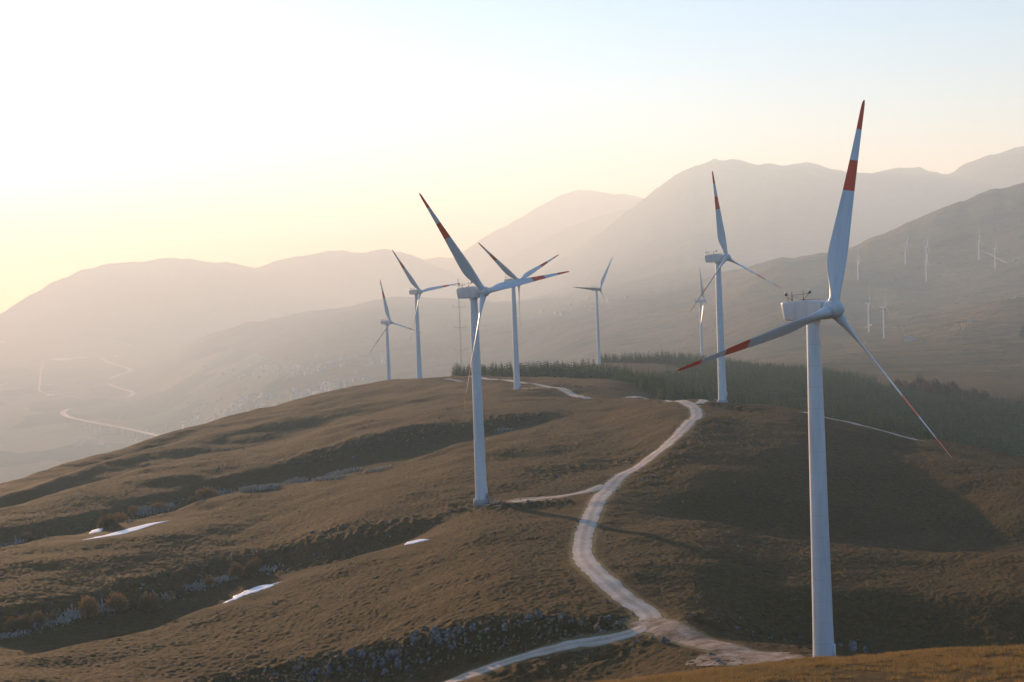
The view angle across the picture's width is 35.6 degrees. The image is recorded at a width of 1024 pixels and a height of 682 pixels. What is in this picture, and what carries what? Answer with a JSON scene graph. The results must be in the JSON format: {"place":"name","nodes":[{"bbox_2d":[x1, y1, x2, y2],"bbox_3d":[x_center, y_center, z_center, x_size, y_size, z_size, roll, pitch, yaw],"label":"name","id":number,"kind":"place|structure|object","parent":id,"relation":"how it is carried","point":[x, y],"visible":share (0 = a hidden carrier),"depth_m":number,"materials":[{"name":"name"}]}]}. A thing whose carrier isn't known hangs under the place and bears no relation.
{"place":"outdoors","nodes":[
{"label":"outdoors","id":0,"kind":"place"},
{"bbox_2d":[38,362,82,398],"bbox_3d":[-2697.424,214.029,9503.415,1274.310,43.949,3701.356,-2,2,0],"label":"country road","id":1,"kind":"structure","parent":0,"point":[40,382],"depth_m":9033.26,"materials":[{"name":"grey"}]},
{"bbox_2d":[0,362,1023,681],"bbox_3d":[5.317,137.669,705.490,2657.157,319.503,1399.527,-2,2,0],"label":"hillside","id":2,"kind":"structure","parent":0,"point":[898,518],"depth_m":321.34,"materials":[{"name":"brown plant"}]},
{"bbox_2d":[2,615,25,630],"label":"bush","id":3,"kind":"object","parent":2,"relation":"on","point":[9,624],"visible":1,"depth_m":282.56,"materials":[{"name":"plant"}]},
{"bbox_2d":[14,613,34,629],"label":"bush","id":4,"kind":"object","parent":2,"relation":"on","point":[24,619],"visible":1,"depth_m":283.05,"materials":[{"name":"plant"}]},
{"bbox_2d":[20,531,33,539],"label":"bush","id":5,"kind":"object","parent":2,"relation":"on","point":[28,535],"visible":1,"depth_m":414.14,"materials":[{"name":"plant"}]},
{"bbox_2d":[31,609,46,623],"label":"bush","id":6,"kind":"object","parent":2,"relation":"on","point":[37,617],"visible":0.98,"depth_m":287.53,"materials":[{"name":"plant"}]},
{"bbox_2d":[46,612,57,621],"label":"bush","id":7,"kind":"object","parent":2,"relation":"on","point":[52,616],"visible":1,"depth_m":289.59,"materials":[{"name":"plant"}]},
{"bbox_2d":[78,594,100,617],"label":"bush","id":8,"kind":"object","parent":2,"relation":"on","point":[88,606],"visible":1,"depth_m":295.08,"materials":[{"name":"plant"}]},
{"bbox_2d":[89,528,102,533],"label":"snow patch","id":9,"kind":"object","parent":2,"relation":"on","point":[97,530],"visible":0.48,"depth_m":377.44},
{"bbox_2d":[95,513,119,528],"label":"bush","id":10,"kind":"object","parent":2,"relation":"on","point":[107,521],"visible":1,"depth_m":381.38,"materials":[{"name":"plant"}]},
{"bbox_2d":[104,590,129,611],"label":"bush","id":11,"kind":"object","parent":2,"relation":"on","point":[118,601],"visible":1,"depth_m":301.33,"materials":[{"name":"plant"}]},
{"bbox_2d":[112,511,130,522],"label":"bush","id":12,"kind":"object","parent":2,"relation":"on","point":[121,518],"visible":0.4,"depth_m":430.98,"materials":[{"name":"plant"}]},
{"bbox_2d":[84,520,168,539],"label":"snow patch","id":13,"kind":"object","parent":2,"relation":"on","point":[131,529],"visible":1,"depth_m":370.86,"materials":[{"name":"snow"}]},
{"bbox_2d":[128,505,138,515],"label":"bush","id":14,"kind":"object","parent":2,"relation":"on","point":[132,510],"visible":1,"depth_m":438.62,"materials":[{"name":"plant"}]},
{"bbox_2d":[0,563,286,639],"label":"thorn scrub","id":15,"kind":"object","parent":2,"relation":"on","point":[69,615],"visible":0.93,"depth_m":294.72,"materials":[{"name":"plant"}]},
{"bbox_2d":[135,591,162,611],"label":"bush","id":16,"kind":"object","parent":2,"relation":"on","point":[147,602],"visible":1,"depth_m":304.00,"materials":[{"name":"plant"}]},
{"bbox_2d":[147,501,169,510],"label":"bush","id":17,"kind":"object","parent":2,"relation":"on","point":[157,504],"visible":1,"depth_m":443.74,"materials":[{"name":"plant"}]},
{"bbox_2d":[167,592,175,597],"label":"bush","id":18,"kind":"object","parent":2,"relation":"on","point":[171,594],"visible":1,"depth_m":311.17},
{"bbox_2d":[187,496,197,502],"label":"bush","id":19,"kind":"object","parent":2,"relation":"on","point":[192,500],"visible":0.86,"depth_m":452.29,"materials":[{"name":"plant"}]},
{"bbox_2d":[192,486,218,498],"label":"bush","id":20,"kind":"object","parent":2,"relation":"on","point":[209,492],"visible":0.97,"depth_m":459.20,"materials":[{"name":"plant"}]},
{"bbox_2d":[203,574,215,586],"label":"bush","id":21,"kind":"object","parent":2,"relation":"on","point":[209,581],"visible":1,"depth_m":319.69,"materials":[{"name":"plant"}]},
{"bbox_2d":[226,561,245,579],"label":"bush","id":22,"kind":"object","parent":2,"relation":"on","point":[235,570],"visible":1,"depth_m":325.64,"materials":[{"name":"plant"}]},
{"bbox_2d":[243,559,258,575],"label":"bush","id":23,"kind":"object","parent":2,"relation":"on","point":[251,568],"visible":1,"depth_m":327.07,"materials":[{"name":"plant"}]},
{"bbox_2d":[224,582,278,602],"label":"snow patch","id":24,"kind":"object","parent":2,"relation":"on","point":[253,590],"visible":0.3,"depth_m":292.05,"materials":[{"name":"snow"}]},
{"bbox_2d":[0,424,512,547],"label":"thorn scrub","id":25,"kind":"object","parent":2,"relation":"on","point":[143,510],"visible":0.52,"depth_m":439.55,"materials":[{"name":"plant"}]},
{"bbox_2d":[252,556,262,568],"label":"bush","id":26,"kind":"object","parent":2,"relation":"on","point":[258,563],"visible":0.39,"depth_m":332.54,"materials":[{"name":"plant"}]},
{"bbox_2d":[314,667,321,675],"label":"boulder","id":27,"kind":"object","parent":2,"relation":"on","point":[317,671],"visible":0.98,"depth_m":231.34,"materials":[{"name":"stone"}]},
{"bbox_2d":[326,662,332,671],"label":"boulder","id":28,"kind":"object","parent":2,"relation":"on","point":[329,666],"visible":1,"depth_m":230.03,"materials":[{"name":"stone"}]},
{"bbox_2d":[337,650,342,659],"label":"boulder","id":29,"kind":"object","parent":2,"relation":"on","point":[339,655],"visible":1,"depth_m":231.19,"materials":[{"name":"stone"}]},
{"bbox_2d":[336,666,343,671],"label":"boulder","id":30,"kind":"object","parent":2,"relation":"on","point":[339,668],"visible":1,"depth_m":228.60,"materials":[{"name":"stone"}]},
{"bbox_2d":[347,648,355,655],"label":"boulder","id":31,"kind":"object","parent":2,"relation":"on","point":[350,651],"visible":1,"depth_m":231.88,"materials":[{"name":"stone"}]},
{"bbox_2d":[358,650,365,658],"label":"boulder","id":32,"kind":"object","parent":2,"relation":"on","point":[362,654],"visible":1,"depth_m":229.81,"materials":[{"name":"stone"}]},
{"bbox_2d":[369,652,375,658],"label":"boulder","id":33,"kind":"object","parent":2,"relation":"on","point":[371,655],"visible":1,"depth_m":228.47,"materials":[{"name":"stone"}]},
{"bbox_2d":[372,659,379,669],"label":"boulder","id":34,"kind":"object","parent":2,"relation":"on","point":[376,664],"visible":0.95,"depth_m":227.18,"materials":[{"name":"stone"}]},
{"bbox_2d":[380,658,385,667],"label":"boulder","id":35,"kind":"object","parent":2,"relation":"on","point":[382,662],"visible":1,"depth_m":226.79,"materials":[{"name":"stone"}]},
{"bbox_2d":[383,648,389,659],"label":"boulder","id":36,"kind":"object","parent":2,"relation":"on","point":[387,653],"visible":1,"depth_m":227.47,"materials":[{"name":"stone"}]},
{"bbox_2d":[387,648,398,660],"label":"boulder","id":37,"kind":"object","parent":2,"relation":"on","point":[393,654],"visible":1,"depth_m":226.32,"materials":[{"name":"stone"}]},
{"bbox_2d":[371,280,420,379],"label":"wind turbine","id":38,"kind":"object","parent":2,"relation":"on","point":[387,323],"visible":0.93,"depth_m":944.32,"materials":[{"name":"grey metal"}]},
{"bbox_2d":[394,656,401,670],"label":"boulder","id":39,"kind":"object","parent":2,"relation":"on","point":[398,662],"visible":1,"depth_m":225.17,"materials":[{"name":"stone"}]},
{"bbox_2d":[409,635,417,639],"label":"boulder","id":40,"kind":"object","parent":2,"relation":"on","point":[413,637],"visible":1,"depth_m":228.34,"materials":[{"name":"stone"}]},
{"bbox_2d":[405,539,428,544],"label":"snow patch","id":41,"kind":"object","parent":2,"relation":"on","point":[415,541],"visible":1,"depth_m":299.36,"materials":[{"name":"snow"}]},
{"bbox_2d":[392,250,457,378],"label":"wind turbine","id":42,"kind":"object","parent":2,"relation":"on","point":[418,292],"visible":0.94,"depth_m":777.49,"materials":[{"name":"grey metal"}]},
{"bbox_2d":[429,626,440,638],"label":"boulder","id":43,"kind":"object","parent":2,"relation":"on","point":[434,632],"visible":0.97,"depth_m":226.58,"materials":[{"name":"stone"}]},
{"bbox_2d":[436,637,444,646],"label":"boulder","id":44,"kind":"object","parent":2,"relation":"on","point":[440,642],"visible":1,"depth_m":225.14,"materials":[{"name":"stone"}]},
{"bbox_2d":[444,630,452,637],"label":"boulder","id":45,"kind":"object","parent":2,"relation":"on","point":[447,634],"visible":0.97,"depth_m":226.09,"materials":[{"name":"stone"}]},
{"bbox_2d":[450,640,457,650],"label":"boulder","id":46,"kind":"object","parent":2,"relation":"on","point":[453,645],"visible":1,"depth_m":223.02,"materials":[{"name":"stone"}]},
{"bbox_2d":[456,627,462,634],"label":"boulder","id":47,"kind":"object","parent":2,"relation":"on","point":[459,630],"visible":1,"depth_m":224.35,"materials":[{"name":"stone"}]},
{"bbox_2d":[441,278,492,375],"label":"met mast","id":48,"kind":"object","parent":2,"relation":"on","point":[460,327],"visible":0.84,"depth_m":829.75,"materials":[{"name":"grey metal"}]},
{"bbox_2d":[468,623,475,632],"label":"boulder","id":49,"kind":"object","parent":2,"relation":"on","point":[472,627],"visible":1,"depth_m":223.80,"materials":[{"name":"stone"}]},
{"bbox_2d":[0,375,1020,681],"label":"loose stones","id":50,"kind":"object","parent":2,"relation":"on","point":[408,665],"visible":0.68,"depth_m":251.87,"materials":[{"name":"stone"}]},
{"bbox_2d":[479,243,557,388],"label":"wind turbine","id":51,"kind":"object","parent":2,"relation":"on","point":[509,273],"visible":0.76,"depth_m":640.37,"materials":[{"name":"grey metal"}]},
{"bbox_2d":[474,495,567,507],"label":"gravel pad","id":52,"kind":"object","parent":2,"relation":"on","point":[510,501],"visible":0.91,"depth_m":333.69,"materials":[{"name":"gravel"}]},
{"bbox_2d":[419,193,568,505],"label":"wind turbine","id":53,"kind":"object","parent":52,"relation":"on","point":[473,294],"visible":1,"depth_m":335.69,"materials":[{"name":"grey metal"}]},
{"bbox_2d":[524,614,531,620],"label":"boulder","id":54,"kind":"object","parent":2,"relation":"on","point":[528,617],"visible":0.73,"depth_m":224.34,"materials":[{"name":"stone"}]},
{"bbox_2d":[535,610,541,618],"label":"boulder","id":55,"kind":"object","parent":2,"relation":"on","point":[538,613],"visible":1,"depth_m":223.39,"materials":[{"name":"stone"}]},
{"bbox_2d":[558,613,563,619],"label":"boulder","id":56,"kind":"object","parent":2,"relation":"on","point":[560,616],"visible":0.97,"depth_m":222.38,"materials":[{"name":"stone"}]},
{"bbox_2d":[574,257,612,364],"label":"wind turbine","id":57,"kind":"object","parent":2,"relation":"on","point":[596,289],"visible":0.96,"depth_m":1083.04,"materials":[{"name":"grey metal"}]},
{"bbox_2d":[638,375,643,389],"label":"conifer tree","id":58,"kind":"object","parent":2,"relation":"on","point":[640,383],"visible":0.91,"depth_m":661.52,"materials":[{"name":"green plant"}]},
{"bbox_2d":[660,384,667,399],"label":"conifer tree","id":59,"kind":"object","parent":2,"relation":"on","point":[664,394],"visible":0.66,"depth_m":597.21,"materials":[{"name":"green plant"}]},
{"bbox_2d":[661,636,669,643],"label":"boulder","id":60,"kind":"object","parent":2,"relation":"on","point":[664,639],"visible":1,"depth_m":206.13,"materials":[{"name":"stone"}]},
{"bbox_2d":[666,385,672,399],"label":"conifer tree","id":61,"kind":"object","parent":2,"relation":"on","point":[669,394],"visible":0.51,"depth_m":584.67,"materials":[{"name":"green plant"}]},
{"bbox_2d":[675,385,680,399],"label":"conifer tree","id":62,"kind":"object","parent":2,"relation":"on","point":[677,392],"visible":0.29,"depth_m":597.67,"materials":[{"name":"green plant"}]},
{"bbox_2d":[683,388,687,399],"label":"conifer tree","id":63,"kind":"object","parent":2,"relation":"on","point":[685,394],"visible":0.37,"depth_m":582.90,"materials":[{"name":"green plant"}]},
{"bbox_2d":[695,268,707,356],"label":"wind turbine","id":64,"kind":"object","parent":2,"relation":"on","point":[703,300],"visible":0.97,"depth_m":1250.77,"materials":[{"name":"grey metal"}]},
{"bbox_2d":[690,171,779,402],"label":"wind turbine","id":65,"kind":"object","parent":2,"relation":"on","point":[720,259],"visible":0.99,"depth_m":477.13,"materials":[{"name":"grey metal"}]},
{"bbox_2d":[451,349,1023,455],"bbox_3d":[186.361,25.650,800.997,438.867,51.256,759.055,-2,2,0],"label":"conifer forest","id":66,"kind":"object","parent":2,"relation":"on","point":[847,392],"visible":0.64,"depth_m":808.14,"materials":[{"name":"plant"}]},
{"bbox_2d":[686,651,810,665],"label":"gravel pad","id":67,"kind":"object","parent":2,"relation":"on","point":[738,661],"visible":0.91,"depth_m":193.59,"materials":[{"name":"gravel"}]},
{"bbox_2d":[677,100,951,656],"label":"wind turbine","id":68,"kind":"object","parent":67,"relation":"on","point":[810,314],"visible":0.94,"depth_m":188.91,"materials":[{"name":"grey metal"}]},
{"bbox_2d":[832,644,835,655],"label":"door","id":69,"kind":"structure","parent":68,"relation":"in","point":[833,646],"depth_m":189.61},
{"bbox_2d":[594,643,1023,681],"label":"dry grass","id":70,"kind":"structure","parent":2,"relation":"on","point":[794,662],"depth_m":101.64,"materials":[{"name":"plant"}]},
{"bbox_2d":[849,640,857,650],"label":"boulder","id":71,"kind":"object","parent":2,"relation":"on","point":[852,645],"visible":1,"depth_m":224.55,"materials":[{"name":"stone"}]},
{"bbox_2d":[863,645,868,652],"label":"boulder","id":72,"kind":"object","parent":2,"relation":"on","point":[865,649],"visible":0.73,"depth_m":223.47,"materials":[{"name":"stone"}]},
{"bbox_2d":[894,378,901,387],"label":"bare tree","id":73,"kind":"object","parent":2,"relation":"on","point":[897,380],"visible":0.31,"depth_m":984.78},
{"bbox_2d":[914,373,926,384],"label":"bare tree","id":74,"kind":"object","parent":2,"relation":"on","point":[920,380],"visible":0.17,"depth_m":982.66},
{"bbox_2d":[919,380,930,393],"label":"bare tree","id":75,"kind":"object","parent":2,"relation":"on","point":[924,386],"visible":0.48,"depth_m":943.40,"materials":[{"name":"plant"}]},
{"bbox_2d":[927,377,943,394],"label":"bare tree","id":76,"kind":"object","parent":2,"relation":"on","point":[934,385],"visible":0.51,"depth_m":934.40,"materials":[{"name":"plant"}]},
{"bbox_2d":[942,382,952,395],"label":"bare tree","id":77,"kind":"object","parent":2,"relation":"on","point":[947,386],"visible":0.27,"depth_m":949.19,"materials":[{"name":"plant"}]},
{"bbox_2d":[950,383,961,393],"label":"bare tree","id":78,"kind":"object","parent":2,"relation":"on","point":[955,387],"visible":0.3,"depth_m":946.80,"materials":[{"name":"plant"}]},
{"bbox_2d":[970,387,977,396],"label":"bare tree","id":79,"kind":"object","parent":2,"relation":"on","point":[973,390],"visible":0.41,"depth_m":974.33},
{"bbox_2d":[978,389,987,400],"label":"bare tree","id":80,"kind":"object","parent":2,"relation":"on","point":[981,393],"visible":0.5,"depth_m":949.09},
{"bbox_2d":[979,393,987,403],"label":"bare tree","id":81,"kind":"object","parent":2,"relation":"on","point":[984,397],"visible":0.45,"depth_m":940.91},
{"bbox_2d":[0,183,1023,482],"bbox_3d":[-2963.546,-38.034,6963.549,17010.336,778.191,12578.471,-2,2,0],"label":"valley and slopes","id":82,"kind":"structure","parent":0,"point":[164,379],"depth_m":4249.75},
{"bbox_2d":[60,408,158,439],"bbox_3d":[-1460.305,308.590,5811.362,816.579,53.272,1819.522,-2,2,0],"label":"viaduct","id":83,"kind":"object","parent":82,"relation":"on","point":[66,417],"visible":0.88,"depth_m":5772.54,"materials":[{"name":"grey"}]},
{"bbox_2d":[101,358,132,378],"bbox_3d":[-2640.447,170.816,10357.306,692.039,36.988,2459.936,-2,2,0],"label":"highway","id":84,"kind":"structure","parent":82,"relation":"on","point":[105,360],"depth_m":10290.22,"materials":[{"name":"grey"}]},
{"bbox_2d":[105,383,134,396],"bbox_3d":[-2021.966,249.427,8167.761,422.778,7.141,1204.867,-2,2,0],"label":"highway","id":85,"kind":"structure","parent":82,"relation":"on","point":[132,393],"depth_m":8166.69,"materials":[{"name":"grey"}]},
{"bbox_2d":[293,386,299,390],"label":"house","id":86,"kind":"structure","parent":82,"relation":"on","point":[295,388],"depth_m":4411.21,"materials":[{"name":"grey paint"}]},
{"bbox_2d":[300,392,306,397],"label":"house","id":87,"kind":"structure","parent":82,"relation":"on","point":[304,394],"depth_m":4074.19,"materials":[{"name":"grey paint"}]},
{"bbox_2d":[362,375,369,379],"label":"house","id":88,"kind":"structure","parent":82,"relation":"on","point":[365,377],"depth_m":4061.67,"materials":[{"name":"grey paint"}]},
{"bbox_2d":[855,252,859,279],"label":"wind turbine","id":89,"kind":"object","parent":82,"relation":"on","point":[857,266],"visible":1,"depth_m":3412.70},
{"bbox_2d":[865,288,874,332],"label":"wind turbine","id":90,"kind":"object","parent":82,"relation":"on","point":[868,303],"visible":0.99,"depth_m":2282.79,"materials":[{"name":"metal"}]},
{"bbox_2d":[878,290,888,337],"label":"wind turbine","id":91,"kind":"object","parent":82,"relation":"on","point":[883,307],"visible":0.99,"depth_m":2159.15,"materials":[{"name":"metal"}]},
{"bbox_2d":[903,335,915,341],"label":"hut","id":92,"kind":"object","parent":82,"relation":"on","point":[906,338],"visible":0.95,"depth_m":1892.45,"materials":[{"name":"grey paint"}]},
{"bbox_2d":[924,239,931,265],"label":"wind turbine","id":93,"kind":"object","parent":82,"relation":"on","point":[926,251],"visible":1,"depth_m":3525.97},
{"bbox_2d":[958,321,964,340],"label":"power pylon","id":94,"kind":"object","parent":82,"relation":"on","point":[961,333],"visible":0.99,"depth_m":1775.93,"materials":[{"name":"grey metal"}]},
{"bbox_2d":[968,318,976,323],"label":"hut","id":95,"kind":"object","parent":82,"relation":"on","point":[970,320],"visible":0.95,"depth_m":2061.64,"materials":[{"name":"grey paint"}]},
{"bbox_2d":[977,228,981,259],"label":"wind turbine","id":96,"kind":"object","parent":82,"relation":"on","point":[978,244],"visible":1,"depth_m":3461.09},
{"bbox_2d":[992,244,999,268],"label":"wind turbine","id":97,"kind":"object","parent":82,"relation":"on","point":[994,255],"visible":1,"depth_m":3316.75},
{"bbox_2d":[1018,324,1023,337],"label":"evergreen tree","id":98,"kind":"object","parent":82,"relation":"on","point":[1021,333],"visible":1,"depth_m":1735.72,"materials":[{"name":"grey wood"}]},
{"bbox_2d":[0,146,1023,346],"bbox_3d":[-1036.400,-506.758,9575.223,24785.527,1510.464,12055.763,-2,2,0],"label":"mountain range","id":99,"kind":"structure","parent":0,"point":[770,211],"depth_m":11698.65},
{"bbox_2d":[0,0,1023,312],"label":"sky","id":100,"kind":"structure","parent":0,"point":[250,133],"materials":[{"name":"white"}]},
{"bbox_2d":[424,190,643,275],"bbox_3d":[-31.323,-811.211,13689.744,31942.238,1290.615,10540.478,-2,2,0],"label":"mountain range","id":101,"kind":"structure","parent":0,"point":[545,220],"depth_m":16404.25,"materials":[{"name":"stone"}]},
{"bbox_2d":[481,377,591,398],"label":"gravel road","id":102,"kind":"structure","parent":0,"point":[568,392],"depth_m":626.25,"materials":[{"name":"gravel"}]},
{"bbox_2d":[462,206,633,284],"bbox_3d":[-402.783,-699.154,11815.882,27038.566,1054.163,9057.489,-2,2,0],"label":"mountain range","id":103,"kind":"structure","parent":0,"point":[565,242],"depth_m":14475.21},
{"bbox_2d":[512,485,607,501],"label":"gravel road","id":104,"kind":"structure","parent":0,"point":[596,488],"depth_m":338.03,"materials":[{"name":"gravel"}]},
{"bbox_2d":[560,311,568,315],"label":"house","id":105,"kind":"structure","parent":0,"point":[563,313],"depth_m":4905.48,"materials":[{"name":"grey paint"}]},
{"bbox_2d":[445,396,702,681],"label":"gravel road","id":106,"kind":"structure","parent":0,"point":[591,567],"depth_m":246.42,"materials":[{"name":"gravel"}]},
{"bbox_2d":[689,399,708,403],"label":"gravel road","id":107,"kind":"structure","parent":0,"point":[701,401],"depth_m":479.55,"materials":[{"name":"gravel"}]},
{"bbox_2d":[630,617,792,661],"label":"dirt road","id":108,"kind":"structure","parent":0,"point":[675,631],"depth_m":206.00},
{"bbox_2d":[805,412,917,439],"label":"gravel road","id":109,"kind":"structure","parent":0,"point":[871,427],"depth_m":428.74,"materials":[{"name":"gravel"}]},
{"bbox_2d":[982,251,1008,262],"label":"dirt track","id":110,"kind":"structure","parent":0,"point":[995,257],"depth_m":3440.14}
]}

